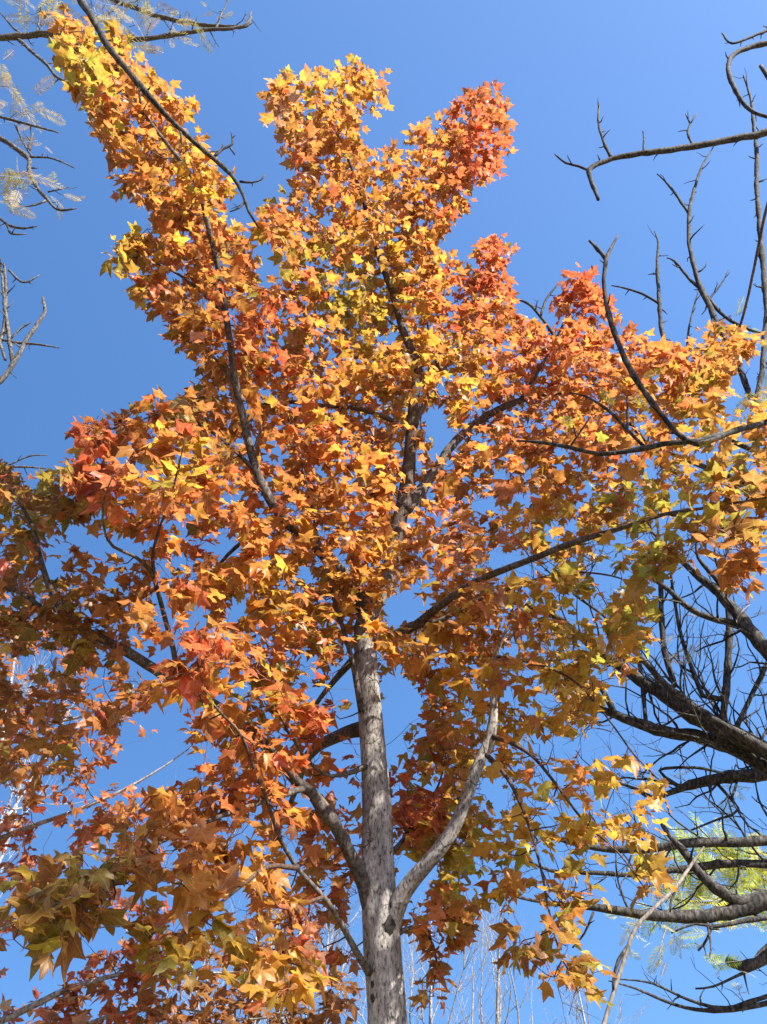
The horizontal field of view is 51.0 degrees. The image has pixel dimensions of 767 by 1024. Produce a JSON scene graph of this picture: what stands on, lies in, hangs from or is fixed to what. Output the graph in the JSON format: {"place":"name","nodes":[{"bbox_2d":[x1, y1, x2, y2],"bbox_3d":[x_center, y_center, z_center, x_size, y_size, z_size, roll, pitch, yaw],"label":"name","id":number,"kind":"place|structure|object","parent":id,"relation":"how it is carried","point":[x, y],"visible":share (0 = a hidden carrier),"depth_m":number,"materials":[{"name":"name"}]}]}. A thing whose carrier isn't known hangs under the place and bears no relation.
{"place":"outdoors","nodes":[
{"label":"outdoors","id":0,"kind":"place"},
{"bbox_2d":[0,0,766,1023],"label":"sky","id":1,"kind":"structure","parent":0,"point":[648,65],"materials":[{"name":"blue"}]},
{"bbox_3d":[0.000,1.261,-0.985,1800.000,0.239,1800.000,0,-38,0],"label":"ground","id":2,"kind":"structure","parent":0,"visible":0},
{"bbox_2d":[0,258,59,480],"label":"silvery tree","id":3,"kind":"object","parent":2,"relation":"on","point":[9,341],"visible":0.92,"depth_m":6.73,"materials":[{"name":"grey plant"}]},
{"bbox_2d":[0,613,91,897],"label":"pale tree","id":4,"kind":"object","parent":2,"relation":"on","point":[15,807],"visible":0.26,"depth_m":8.39,"materials":[{"name":"white plant"}]},
{"bbox_2d":[0,0,265,234],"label":"feathery tree","id":5,"kind":"object","parent":2,"relation":"on","point":[18,36],"visible":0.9,"depth_m":6.30,"materials":[{"name":"grey plant"}]},
{"bbox_2d":[83,945,241,1022],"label":"pale tree","id":6,"kind":"object","parent":2,"relation":"on","point":[189,996],"visible":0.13,"depth_m":10.54,"materials":[{"name":"white plant"}]},
{"bbox_2d":[0,576,364,1023],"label":"red maple tree","id":7,"kind":"object","parent":2,"relation":"on","point":[333,1007],"visible":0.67,"depth_m":4.50,"materials":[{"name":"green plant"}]},
{"bbox_2d":[124,780,428,1023],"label":"pale tree","id":8,"kind":"object","parent":2,"relation":"on","point":[284,1020],"visible":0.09,"depth_m":9.65,"materials":[{"name":"white plant"}]},
{"bbox_2d":[223,873,364,1023],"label":"pale tree","id":9,"kind":"object","parent":2,"relation":"on","point":[327,949],"visible":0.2,"depth_m":10.33,"materials":[{"name":"white plant"}]},
{"bbox_2d":[0,2,766,1023],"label":"maple tree","id":10,"kind":"object","parent":2,"relation":"on","point":[52,914],"visible":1,"depth_m":2.93,"materials":[{"name":"orange plant"}]},
{"bbox_2d":[317,874,493,1023],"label":"pale tree","id":11,"kind":"object","parent":2,"relation":"on","point":[430,990],"visible":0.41,"depth_m":9.79,"materials":[{"name":"grey plant"}]},
{"bbox_2d":[432,860,569,1023],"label":"pale tree","id":12,"kind":"object","parent":2,"relation":"on","point":[498,1020],"visible":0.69,"depth_m":9.55,"materials":[{"name":"grey plant"}]},
{"bbox_2d":[531,933,651,1023],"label":"pale tree","id":13,"kind":"object","parent":2,"relation":"on","point":[579,1008],"visible":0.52,"depth_m":10.77,"materials":[{"name":"white plant"}]},
{"bbox_2d":[416,26,766,1023],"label":"bare tree","id":14,"kind":"object","parent":2,"relation":"on","point":[720,732],"visible":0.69,"depth_m":4.29,"materials":[{"name":"brown plant"}]},
{"bbox_2d":[602,846,704,1023],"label":"sapling","id":15,"kind":"object","parent":2,"relation":"on","point":[623,955],"visible":0.98,"depth_m":3.01,"materials":[{"name":"grey plant"}]},
{"bbox_2d":[634,812,766,937],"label":"young feathery tree","id":16,"kind":"object","parent":2,"relation":"on","point":[744,883],"visible":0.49,"depth_m":5.57,"materials":[{"name":"green plant"}]}
]}

